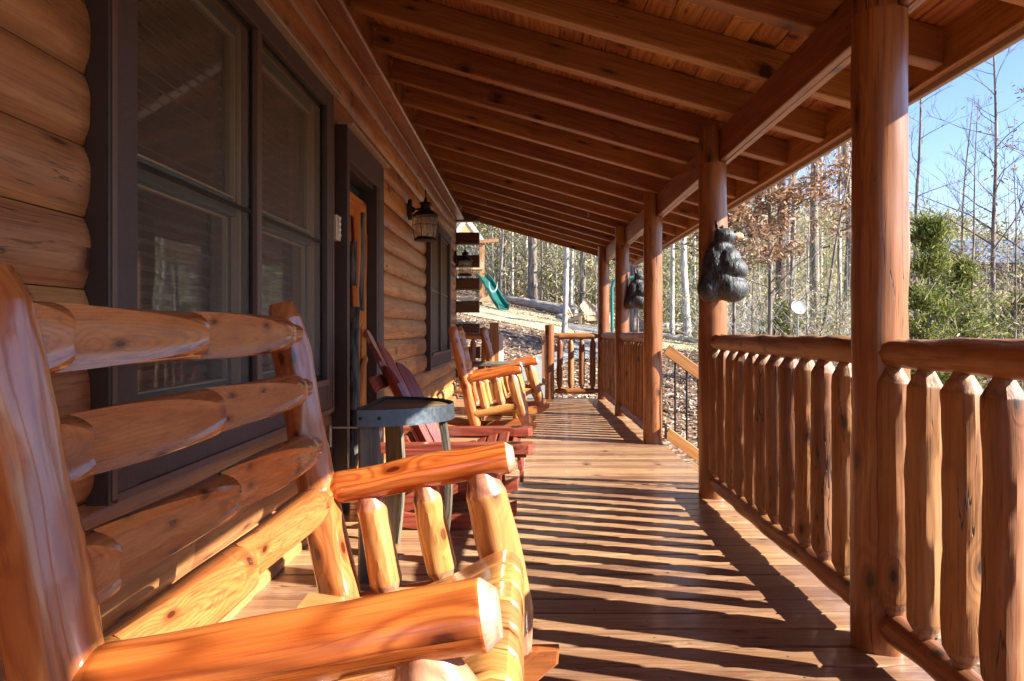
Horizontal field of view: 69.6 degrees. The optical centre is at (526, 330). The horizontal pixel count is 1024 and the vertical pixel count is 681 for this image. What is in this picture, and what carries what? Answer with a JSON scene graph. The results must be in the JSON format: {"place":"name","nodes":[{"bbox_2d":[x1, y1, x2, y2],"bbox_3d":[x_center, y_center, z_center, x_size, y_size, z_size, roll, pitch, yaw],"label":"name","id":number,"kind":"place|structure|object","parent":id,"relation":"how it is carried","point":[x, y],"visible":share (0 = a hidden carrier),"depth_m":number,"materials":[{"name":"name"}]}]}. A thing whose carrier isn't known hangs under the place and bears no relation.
{"place":"outdoors","nodes":[
{"label":"outdoors","id":0,"kind":"place"},
{"bbox_2d":[522,322,610,397],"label":"path","id":1,"kind":"structure","parent":0,"point":[538,366],"depth_m":17.30,"materials":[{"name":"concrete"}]},
{"bbox_2d":[561,297,587,323],"bbox_3d":[1.745,-0.763,27.236,0.984,1.035,0.844,0,0,15],"label":"garden chair","id":2,"kind":"object","parent":1,"relation":"on","point":[580,318],"visible":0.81,"depth_m":26.93,"materials":[{"name":"beige wood"}]},
{"bbox_2d":[457,300,729,351],"bbox_3d":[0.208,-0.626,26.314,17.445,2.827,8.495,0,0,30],"label":"lawn","id":3,"kind":"structure","parent":0,"point":[541,327],"depth_m":24.81,"materials":[{"name":"beige plant"}]},
{"bbox_2d":[457,223,509,309],"bbox_3d":[-2.032,-2.763,30.743,2.742,3.897,3.213,0,0,0],"label":"play set","id":4,"kind":"object","parent":3,"relation":"on","point":[498,300],"visible":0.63,"depth_m":30.71,"materials":[{"name":"brown wood"}]},
{"bbox_2d":[579,298,597,324],"bbox_3d":[2.424,-0.726,27.935,0.845,1.035,0.984,0,0,-15],"label":"garden chair","id":5,"kind":"object","parent":3,"relation":"on","point":[592,316],"visible":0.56,"depth_m":28.14,"materials":[{"name":"beige wood"}]},
{"bbox_2d":[663,333,697,342],"bbox_3d":[5.062,0.235,24.501,1.908,0.418,0.264,0,0,32],"label":"fallen log","id":6,"kind":"object","parent":3,"relation":"on","point":[666,336],"visible":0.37,"depth_m":24.44,"materials":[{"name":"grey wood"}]},
{"bbox_2d":[457,249,1009,675],"bbox_3d":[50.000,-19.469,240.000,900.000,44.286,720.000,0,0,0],"label":"ground","id":7,"kind":"structure","parent":0,"point":[684,456],"depth_m":16.82,"materials":[{"name":"brown soil"}]},
{"bbox_2d":[0,0,480,680],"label":"log cabin","id":8,"kind":"object","parent":7,"relation":"on","point":[230,156],"visible":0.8,"depth_m":2.95,"materials":[{"name":"brown wood"}]},
{"bbox_2d":[80,0,340,505],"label":"window","id":9,"kind":"structure","parent":8,"relation":"in","point":[118,170],"depth_m":2.82,"materials":[{"name":"brown wood"}]},
{"bbox_2d":[334,215,340,240],"bbox_3d":[-1.075,-0.580,4.173,0.049,0.140,0.085,0,0,0],"label":"house number","id":10,"kind":"object","parent":8,"relation":"attached to","point":[337,227],"visible":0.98,"depth_m":4.14,"materials":[{"name":"beige plastic"}]},
{"bbox_2d":[329,425,357,446],"bbox_3d":[-1.013,0.590,4.112,0.174,0.120,0.025,0,0,0],"label":"wall bracket","id":11,"kind":"object","parent":8,"relation":"attached to","point":[330,435],"depth_m":4.10,"materials":[{"name":"metal"}]},
{"bbox_2d":[331,121,389,512],"bbox_3d":[-1.107,-0.076,4.810,0.225,2.252,1.180,0,0,0],"label":"door","id":12,"kind":"structure","parent":8,"relation":"in","point":[359,167],"depth_m":4.65,"materials":[{"name":"brown wood"}]},
{"bbox_2d":[407,189,438,241],"bbox_3d":[-0.960,-1.076,6.880,0.288,0.486,0.249,0,0,0],"label":"wall lantern","id":13,"kind":"object","parent":8,"relation":"attached to","point":[424,211],"depth_m":6.84,"materials":[{"name":"metal"}]},
{"bbox_2d":[422,218,453,370],"bbox_3d":[-1.127,-0.436,9.335,0.186,1.772,2.250,0,0,0],"label":"window","id":14,"kind":"structure","parent":8,"relation":"in","point":[438,253],"depth_m":9.16,"materials":[{"name":"black glass"}]},
{"bbox_2d":[454,249,472,275],"bbox_3d":[-0.960,-1.076,11.300,0.288,0.486,0.249,0,0,0],"label":"wall lantern","id":15,"kind":"object","parent":8,"relation":"attached to","point":[464,257],"depth_m":11.26,"materials":[{"name":"metal"}]},
{"bbox_2d":[317,0,1023,266],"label":"porch roof","id":16,"kind":"structure","parent":8,"relation":"attached to","point":[556,122],"depth_m":4.81,"materials":[{"name":"brown wood"}]},
{"bbox_2d":[499,229,503,293],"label":"bare tree","id":17,"kind":"object","parent":7,"relation":"on","point":[501,255],"visible":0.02,"depth_m":34.45,"materials":[{"name":"grey plant"}]},
{"bbox_2d":[503,230,505,294],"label":"bare tree","id":18,"kind":"object","parent":7,"relation":"on","point":[504,261],"visible":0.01,"depth_m":36.48,"materials":[{"name":"grey plant"}]},
{"bbox_2d":[485,229,525,291],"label":"sapling","id":19,"kind":"object","parent":7,"relation":"on","point":[500,263],"visible":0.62,"depth_m":34.15,"materials":[{"name":"brown plant"}]},
{"bbox_2d":[511,232,513,295],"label":"bare tree","id":20,"kind":"object","parent":7,"relation":"on","point":[512,277],"visible":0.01,"depth_m":36.24,"materials":[{"name":"grey plant"}]},
{"bbox_2d":[524,235,527,292],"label":"bare tree","id":21,"kind":"object","parent":7,"relation":"on","point":[526,243],"visible":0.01,"depth_m":38.92,"materials":[{"name":"grey plant"}]},
{"bbox_2d":[527,237,537,299],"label":"bare tree","id":22,"kind":"object","parent":7,"relation":"on","point":[532,289],"visible":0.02,"depth_m":34.31,"materials":[{"name":"grey plant"}]},
{"bbox_2d":[519,240,562,300],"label":"sapling","id":23,"kind":"object","parent":7,"relation":"on","point":[541,265],"visible":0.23,"depth_m":33.45,"materials":[{"name":"brown plant"}]},
{"bbox_2d":[502,295,581,315],"bbox_3d":[0.469,-1.070,32.087,4.565,1.175,0.514,0,0,41],"label":"fallen log","id":24,"kind":"object","parent":7,"relation":"on","point":[553,308],"visible":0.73,"depth_m":31.75,"materials":[{"name":"grey wood"}]},
{"bbox_2d":[542,333,544,384],"bbox_3d":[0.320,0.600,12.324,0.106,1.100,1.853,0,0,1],"label":"post","id":25,"kind":"object","parent":7,"relation":"on","point":[543,358],"visible":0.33,"depth_m":13.15,"materials":[{"name":"brown wood"}]},
{"bbox_2d":[457,223,643,308],"bbox_3d":[0.889,-8.477,48.894,19.324,15.524,32.599,0,0,0],"label":"hillside thicket","id":26,"kind":"object","parent":7,"relation":"on","point":[560,265],"visible":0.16,"depth_m":37.87,"materials":[{"name":"brown plant"}]},
{"bbox_2d":[561,247,568,341],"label":"bare tree","id":27,"kind":"object","parent":7,"relation":"on","point":[564,328],"visible":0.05,"depth_m":19.41,"materials":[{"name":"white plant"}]},
{"bbox_2d":[569,249,573,305],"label":"bare tree","id":28,"kind":"object","parent":7,"relation":"on","point":[571,282],"visible":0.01,"depth_m":35.57,"materials":[{"name":"grey plant"}]},
{"bbox_2d":[457,293,697,442],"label":"fallen leaves","id":29,"kind":"object","parent":7,"relation":"on","point":[680,408],"visible":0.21,"depth_m":13.96,"materials":[{"name":"brown plant"}]},
{"bbox_2d":[230,398,934,680],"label":"porch deck","id":30,"kind":"structure","parent":7,"relation":"on","point":[618,520],"depth_m":3.15,"materials":[{"name":"brown wood"}]},
{"bbox_2d":[0,264,559,680],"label":"log rocking bench","id":31,"kind":"object","parent":30,"relation":"on","point":[64,575],"visible":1,"depth_m":1.14,"materials":[{"name":"brown wood"}]},
{"bbox_2d":[354,396,455,582],"bbox_3d":[-0.517,0.689,3.371,0.390,0.722,0.684,0,0,0],"label":"barrel table","id":32,"kind":"object","parent":30,"relation":"on","point":[393,415],"visible":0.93,"depth_m":3.24,"materials":[{"name":"grey wood"}]},
{"bbox_2d":[357,329,533,529],"bbox_3d":[-0.444,0.520,4.200,0.963,1.058,0.782,0,0,0],"label":"red rocking chair","id":33,"kind":"object","parent":30,"relation":"on","point":[398,379],"visible":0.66,"depth_m":4.05,"materials":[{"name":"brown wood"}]},
{"bbox_2d":[437,326,536,429],"bbox_3d":[-0.402,0.497,7.532,0.985,1.106,0.752,-2,0,0],"label":"log rocking chair","id":34,"kind":"object","parent":30,"relation":"on","point":[479,403],"visible":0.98,"depth_m":7.19,"materials":[{"name":"brown wood"}]},
{"bbox_2d":[490,323,502,398],"bbox_3d":[-0.458,0.465,11.290,0.205,1.170,0.140,0,0,0],"label":"newel post","id":35,"kind":"object","parent":30,"relation":"on","point":[496,339],"visible":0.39,"depth_m":11.22,"materials":[{"name":"brown wood"}]},
{"bbox_2d":[456,333,489,393],"bbox_3d":[-0.820,0.502,11.278,0.520,0.940,0.107,0,0,0],"label":"log railing","id":36,"kind":"object","parent":35,"relation":"attached to","point":[473,336],"visible":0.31,"depth_m":11.24,"materials":[{"name":"brown wood"}]},
{"bbox_2d":[472,361,524,419],"bbox_3d":[-0.320,0.707,8.551,0.600,0.687,0.362,0,0,0],"label":"slab table","id":37,"kind":"object","parent":30,"relation":"on","point":[481,364],"visible":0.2,"depth_m":8.38,"materials":[{"name":"brown wood"}]},
{"bbox_2d":[480,327,549,415],"bbox_3d":[-0.232,0.497,9.418,0.985,1.106,0.752,-2,0,-3],"label":"log rocking chair","id":38,"kind":"object","parent":30,"relation":"on","point":[531,384],"visible":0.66,"depth_m":9.08,"materials":[{"name":"brown wood"}]},
{"bbox_2d":[545,325,553,398],"bbox_3d":[0.355,0.480,11.280,0.146,1.140,0.146,0,0,0],"label":"newel post","id":39,"kind":"object","parent":30,"relation":"on","point":[549,361],"visible":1,"depth_m":11.22,"materials":[{"name":"brown wood"}]},
{"bbox_2d":[597,246,608,399],"bbox_3d":[1.181,-0.114,11.278,0.182,2.328,0.184,0,0,0],"label":"porch post","id":40,"kind":"object","parent":30,"relation":"on","point":[603,295],"visible":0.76,"depth_m":11.21,"materials":[{"name":"brown wood"}]},
{"bbox_2d":[554,333,597,393],"bbox_3d":[0.765,0.505,11.280,0.670,0.942,0.106,0,0,0],"label":"log railing","id":41,"kind":"object","parent":40,"relation":"attached to","point":[592,372],"visible":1,"depth_m":11.24,"materials":[{"name":"brown wood"}]},
{"bbox_2d":[615,226,628,415],"bbox_3d":[1.180,-0.114,9.080,0.182,2.328,0.183,0,0,0],"label":"porch post","id":42,"kind":"object","parent":30,"relation":"on","point":[621,283],"visible":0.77,"depth_m":9.01,"materials":[{"name":"brown wood"}]},
{"bbox_2d":[600,332,614,405],"bbox_3d":[1.179,0.507,10.189,0.112,0.984,2.128,0,0,0],"label":"log railing","id":43,"kind":"object","parent":42,"relation":"attached to","point":[607,354],"visible":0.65,"depth_m":10.26,"materials":[{"name":"brown wood"}]},
{"bbox_2d":[619,332,642,429],"bbox_3d":[1.180,0.509,7.969,0.116,0.984,2.125,0,0,0],"label":"log railing","id":44,"kind":"object","parent":42,"relation":"attached to","point":[631,375],"visible":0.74,"depth_m":8.00,"materials":[{"name":"brown wood"}]},
{"bbox_2d":[625,269,643,309],"bbox_3d":[1.356,-0.503,8.953,0.304,0.503,0.221,0,0,20],"label":"bear carving","id":45,"kind":"object","parent":42,"relation":"attached to","point":[635,296],"visible":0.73,"depth_m":8.89,"materials":[{"name":"wood"}]},
{"bbox_2d":[643,192,662,443],"bbox_3d":[1.181,-0.114,6.868,0.182,2.328,0.185,0,0,0],"label":"porch post","id":46,"kind":"object","parent":30,"relation":"on","point":[652,351],"visible":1,"depth_m":6.79,"materials":[{"name":"brown wood"}]},
{"bbox_2d":[698,125,727,499],"bbox_3d":[1.179,-0.114,4.660,0.181,2.328,0.184,0,0,0],"label":"porch post","id":47,"kind":"object","parent":30,"relation":"on","point":[712,188],"visible":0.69,"depth_m":4.59,"materials":[{"name":"brown wood"}]},
{"bbox_2d":[697,221,747,301],"bbox_3d":[1.201,-0.423,4.503,0.302,0.505,0.221,0,0,21],"label":"bear carving","id":48,"kind":"object","parent":47,"relation":"attached to","point":[723,270],"visible":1,"depth_m":4.43,"materials":[{"name":"metal"}]},
{"bbox_2d":[850,0,910,656],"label":"porch post","id":49,"kind":"object","parent":30,"relation":"on","point":[880,253],"visible":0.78,"depth_m":2.39,"materials":[{"name":"brown wood"}]},
{"bbox_2d":[708,334,851,605],"bbox_3d":[1.179,0.509,3.562,0.114,0.985,2.126,0,0,0],"label":"log railing","id":50,"kind":"object","parent":49,"relation":"attached to","point":[779,430],"visible":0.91,"depth_m":3.25,"materials":[{"name":"brown wood"}]},
{"bbox_2d":[876,337,1023,680],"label":"log railing","id":51,"kind":"object","parent":49,"relation":"attached to","point":[950,510],"visible":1,"depth_m":1.97,"materials":[{"name":"brown wood"}]},
{"bbox_2d":[579,252,585,309],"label":"bare tree","id":52,"kind":"object","parent":7,"relation":"on","point":[582,279],"depth_m":32.83,"materials":[{"name":"grey plant"}]},
{"bbox_2d":[610,276,633,331],"bbox_3d":[2.236,-0.122,15.500,0.935,2.182,0.070,0,0,0],"label":"arched frame","id":53,"kind":"object","parent":7,"relation":"on","point":[612,298],"visible":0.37,"depth_m":15.47,"materials":[{"name":"green metal"}]},
{"bbox_2d":[629,260,638,332],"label":"bare tree","id":54,"kind":"object","parent":7,"relation":"on","point":[633,318],"visible":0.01,"depth_m":17.42,"materials":[{"name":"grey plant"}]},
{"bbox_2d":[640,320,697,333],"bbox_3d":[5.880,-0.130,28.482,3.107,0.520,0.493,0,0,-18],"label":"fallen log","id":55,"kind":"object","parent":7,"relation":"on","point":[677,326],"visible":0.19,"depth_m":28.23,"materials":[{"name":"grey wood"}]},
{"bbox_2d":[669,244,674,333],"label":"bare tree","id":56,"kind":"object","parent":7,"relation":"on","point":[672,285],"visible":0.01,"depth_m":26.92,"materials":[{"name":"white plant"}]},
{"bbox_2d":[663,345,698,471],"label":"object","id":57,"kind":"structure","parent":7,"relation":"on","point":[686,364],"depth_m":6.74,"materials":[{"name":"brown wood"}]},
{"bbox_2d":[680,237,691,336],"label":"bare tree","id":58,"kind":"object","parent":7,"relation":"on","point":[684,273],"depth_m":25.93,"materials":[{"name":"grey plant"}]},
{"bbox_2d":[691,232,695,322],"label":"bare tree","id":59,"kind":"object","parent":7,"relation":"on","point":[694,268],"depth_m":32.67,"materials":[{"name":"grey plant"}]},
{"bbox_2d":[592,176,850,331],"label":"brush twigs","id":60,"kind":"object","parent":7,"relation":"on","point":[690,282],"visible":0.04,"depth_m":32.71,"materials":[{"name":"brown plant"}]},
{"bbox_2d":[551,176,969,335],"bbox_3d":[15.661,-5.351,43.450,25.846,12.772,39.712,0,0,9],"label":"woodland thicket","id":61,"kind":"object","parent":7,"relation":"on","point":[689,268],"visible":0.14,"depth_m":32.22,"materials":[{"name":"brown plant"}]},
{"bbox_2d":[673,152,850,355],"bbox_3d":[5.051,-2.280,15.785,3.763,7.152,4.037,0,0,-32],"label":"beech tree","id":62,"kind":"object","parent":7,"relation":"on","point":[737,214],"visible":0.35,"depth_m":15.85,"materials":[{"name":"brown plant"}]},
{"bbox_2d":[727,179,800,333],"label":"beech tree","id":63,"kind":"object","parent":7,"relation":"on","point":[764,209],"visible":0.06,"depth_m":17.51,"materials":[{"name":"brown plant"}]},
{"bbox_2d":[729,186,803,334],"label":"sapling","id":64,"kind":"object","parent":7,"relation":"on","point":[759,286],"visible":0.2,"depth_m":20.50,"materials":[{"name":"brown plant"}]},
{"bbox_2d":[743,200,799,332],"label":"sapling","id":65,"kind":"object","parent":7,"relation":"on","point":[752,320],"visible":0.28,"depth_m":18.90,"materials":[{"name":"brown plant"}]},
{"bbox_2d":[775,179,785,304],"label":"pine tree","id":66,"kind":"object","parent":7,"relation":"on","point":[780,261],"visible":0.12,"depth_m":22.25,"materials":[{"name":"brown plant"}]},
{"bbox_2d":[757,298,808,335],"bbox_3d":[6.871,0.163,19.999,1.891,2.064,1.866,0,0,0],"label":"holly bush","id":67,"kind":"object","parent":7,"relation":"on","point":[778,322],"visible":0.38,"depth_m":19.80,"materials":[{"name":"green plant"}]},
{"bbox_2d":[672,241,908,366],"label":"brush twigs","id":68,"kind":"object","parent":7,"relation":"on","point":[755,315],"visible":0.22,"depth_m":20.12,"materials":[{"name":"brown plant"}]},
{"bbox_2d":[752,147,840,285],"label":"bare tree","id":69,"kind":"object","parent":7,"relation":"on","point":[795,256],"visible":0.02,"depth_m":29.20,"materials":[{"name":"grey plant"}]},
{"bbox_2d":[762,198,831,334],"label":"sapling","id":70,"kind":"object","parent":7,"relation":"on","point":[807,327],"visible":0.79,"depth_m":18.13,"materials":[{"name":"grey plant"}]},
{"bbox_2d":[791,299,806,361],"bbox_3d":[5.548,0.324,15.006,0.239,1.904,0.287,0,0,37],"label":"satellite dish","id":71,"kind":"object","parent":7,"relation":"on","point":[798,307],"visible":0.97,"depth_m":15.04,"materials":[{"name":"metal"}]},
{"bbox_2d":[749,165,848,330],"bbox_3d":[8.746,-2.716,23.054,3.785,7.611,2.874,0,0,6],"label":"sapling","id":72,"kind":"object","parent":7,"relation":"on","point":[808,253],"visible":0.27,"depth_m":23.24,"materials":[{"name":"brown plant"}]},
{"bbox_2d":[614,226,988,366],"bbox_3d":[9.167,-1.126,22.167,13.160,5.284,17.077,0,0,0],"label":"brush","id":73,"kind":"object","parent":7,"relation":"on","point":[818,317],"visible":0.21,"depth_m":19.07,"materials":[{"name":"brown plant"}]},
{"bbox_2d":[760,174,848,335],"bbox_3d":[7.181,-2.340,19.310,2.054,7.193,2.788,0,0,-22],"label":"sapling","id":74,"kind":"object","parent":7,"relation":"on","point":[790,298],"visible":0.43,"depth_m":19.10,"materials":[{"name":"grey plant"}]},
{"bbox_2d":[771,166,843,300],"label":"bare tree","id":75,"kind":"object","parent":7,"relation":"on","point":[788,258],"visible":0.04,"depth_m":29.38,"materials":[{"name":"grey plant"}]},
{"bbox_2d":[786,157,842,332],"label":"bare tree","id":76,"kind":"object","parent":7,"relation":"on","point":[792,210],"visible":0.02,"depth_m":25.96,"materials":[{"name":"grey plant"}]},
{"bbox_2d":[809,161,820,334],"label":"bare tree","id":77,"kind":"object","parent":7,"relation":"on","point":[815,243],"visible":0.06,"depth_m":23.88,"materials":[{"name":"grey plant"}]},
{"bbox_2d":[790,173,849,362],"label":"sapling","id":78,"kind":"object","parent":7,"relation":"on","point":[838,271],"visible":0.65,"depth_m":19.46,"materials":[{"name":"brown plant"}]},
{"bbox_2d":[788,156,851,304],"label":"bare tree","id":79,"kind":"object","parent":7,"relation":"on","point":[820,172],"visible":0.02,"depth_m":35.34,"materials":[{"name":"brown plant"}]},
{"bbox_2d":[799,140,851,334],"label":"beech tree","id":80,"kind":"object","parent":7,"relation":"on","point":[842,178],"visible":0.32,"depth_m":21.97,"materials":[{"name":"brown plant"}]},
{"bbox_2d":[809,146,842,325],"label":"bare tree","id":81,"kind":"object","parent":7,"relation":"on","point":[837,224],"visible":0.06,"depth_m":29.03,"materials":[{"name":"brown plant"}]},
{"bbox_2d":[814,145,851,362],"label":"bare tree","id":82,"kind":"object","parent":7,"relation":"on","point":[832,263],"visible":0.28,"depth_m":19.98,"materials":[{"name":"grey plant"}]},
{"bbox_2d":[827,248,848,335],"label":"sapling","id":83,"kind":"object","parent":7,"relation":"on","point":[847,306],"visible":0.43,"depth_m":21.79,"materials":[{"name":"brown plant"}]},
{"bbox_2d":[842,142,850,333],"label":"bare tree","id":84,"kind":"object","parent":7,"relation":"on","point":[848,246],"visible":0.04,"depth_m":24.84,"materials":[{"name":"grey plant"}]},
{"bbox_2d":[767,193,1023,390],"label":"brush","id":85,"kind":"object","parent":7,"relation":"on","point":[988,320],"visible":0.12,"depth_m":14.83,"materials":[{"name":"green plant"}]},
{"bbox_2d":[823,197,1023,291],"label":"woods","id":86,"kind":"object","parent":7,"relation":"on","point":[965,231],"visible":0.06,"depth_m":63.43,"materials":[{"name":"brown plant"}]},
{"bbox_2d":[831,194,1023,288],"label":"brush twigs","id":87,"kind":"object","parent":7,"relation":"on","point":[976,236],"visible":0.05,"depth_m":64.70,"materials":[{"name":"brown plant"}]},
{"bbox_2d":[913,197,965,332],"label":"sapling","id":88,"kind":"object","parent":7,"relation":"on","point":[949,268],"visible":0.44,"depth_m":14.67,"materials":[{"name":"brown plant"}]},
{"bbox_2d":[908,85,984,338],"bbox_3d":[8.994,-2.825,16.823,2.933,9.034,2.238,0,0,-16],"label":"bare tree","id":89,"kind":"object","parent":7,"relation":"on","point":[917,195],"visible":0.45,"depth_m":16.93,"materials":[{"name":"brown plant"}]},
{"bbox_2d":[908,209,994,387],"bbox_3d":[7.419,-0.354,13.481,2.314,3.727,2.066,0,0,25],"label":"cedar tree","id":90,"kind":"object","parent":7,"relation":"on","point":[928,232],"visible":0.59,"depth_m":13.33,"materials":[{"name":"green plant"}]},
{"bbox_2d":[910,185,1007,337],"bbox_3d":[7.662,-0.734,13.701,1.946,4.159,1.478,0,0,-4],"label":"sapling","id":91,"kind":"object","parent":7,"relation":"on","point":[956,255],"visible":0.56,"depth_m":13.65,"materials":[{"name":"brown plant"}]},
{"bbox_2d":[912,93,1013,335],"bbox_3d":[10.147,-2.060,18.062,1.909,7.528,2.955,0,0,-38],"label":"bare tree","id":92,"kind":"object","parent":7,"relation":"on","point":[962,233],"visible":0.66,"depth_m":17.81,"materials":[{"name":"brown plant"}]},
{"bbox_2d":[910,98,1020,337],"bbox_3d":[9.471,-1.669,15.889,2.074,6.469,1.903,0,0,32],"label":"bare tree","id":93,"kind":"object","parent":7,"relation":"on","point":[973,245],"visible":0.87,"depth_m":15.46,"materials":[{"name":"brown plant"}]},
{"bbox_2d":[917,172,1014,316],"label":"sapling","id":94,"kind":"object","parent":7,"relation":"on","point":[971,236],"visible":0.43,"depth_m":17.43,"materials":[{"name":"brown plant"}]},
{"bbox_2d":[909,39,1023,379],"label":"bare tree","id":95,"kind":"object","parent":7,"relation":"on","point":[993,211],"visible":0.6,"depth_m":16.97,"materials":[{"name":"brown plant"}]},
{"bbox_2d":[909,254,1023,388],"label":"brush twigs","id":96,"kind":"object","parent":7,"relation":"on","point":[980,312],"visible":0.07,"depth_m":14.94,"materials":[{"name":"brown plant"}]},
{"bbox_2d":[920,250,1023,384],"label":"cedar tree","id":97,"kind":"object","parent":7,"relation":"on","point":[960,274],"visible":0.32,"depth_m":15.32,"materials":[{"name":"green plant"}]},
{"bbox_2d":[933,240,1023,289],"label":"house","id":98,"kind":"structure","parent":7,"relation":"on","point":[997,256],"depth_m":60.73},
{"bbox_2d":[953,82,1023,295],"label":"bare tree","id":99,"kind":"object","parent":7,"relation":"on","point":[1014,165],"visible":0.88,"depth_m":16.79,"materials":[{"name":"brown plant"}]},
{"bbox_2d":[953,161,1023,380],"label":"bare tree","id":100,"kind":"object","parent":7,"relation":"on","point":[1015,290],"visible":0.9,"depth_m":14.49,"materials":[{"name":"brown plant"}]},
{"bbox_2d":[967,197,1023,378],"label":"sapling","id":101,"kind":"object","parent":7,"relation":"on","point":[986,254],"visible":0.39,"depth_m":19.96,"materials":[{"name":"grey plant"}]},
{"bbox_2d":[981,290,1023,389],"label":"cedar tree","id":102,"kind":"object","parent":7,"relation":"on","point":[1011,312],"visible":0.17,"depth_m":16.89,"materials":[{"name":"green plant"}]},
{"bbox_2d":[985,181,1019,293],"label":"bare tree","id":103,"kind":"object","parent":7,"relation":"on","point":[1008,238],"visible":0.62,"depth_m":43.79,"materials":[{"name":"brown plant"}]},
{"bbox_2d":[983,227,1023,387],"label":"sapling","id":104,"kind":"object","parent":7,"relation":"on","point":[1019,296],"visible":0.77,"depth_m":13.82,"materials":[{"name":"brown plant"}]},
{"bbox_2d":[746,40,1023,262],"label":"sky","id":105,"kind":"structure","parent":0,"point":[935,147],"materials":[{"name":"blue"}]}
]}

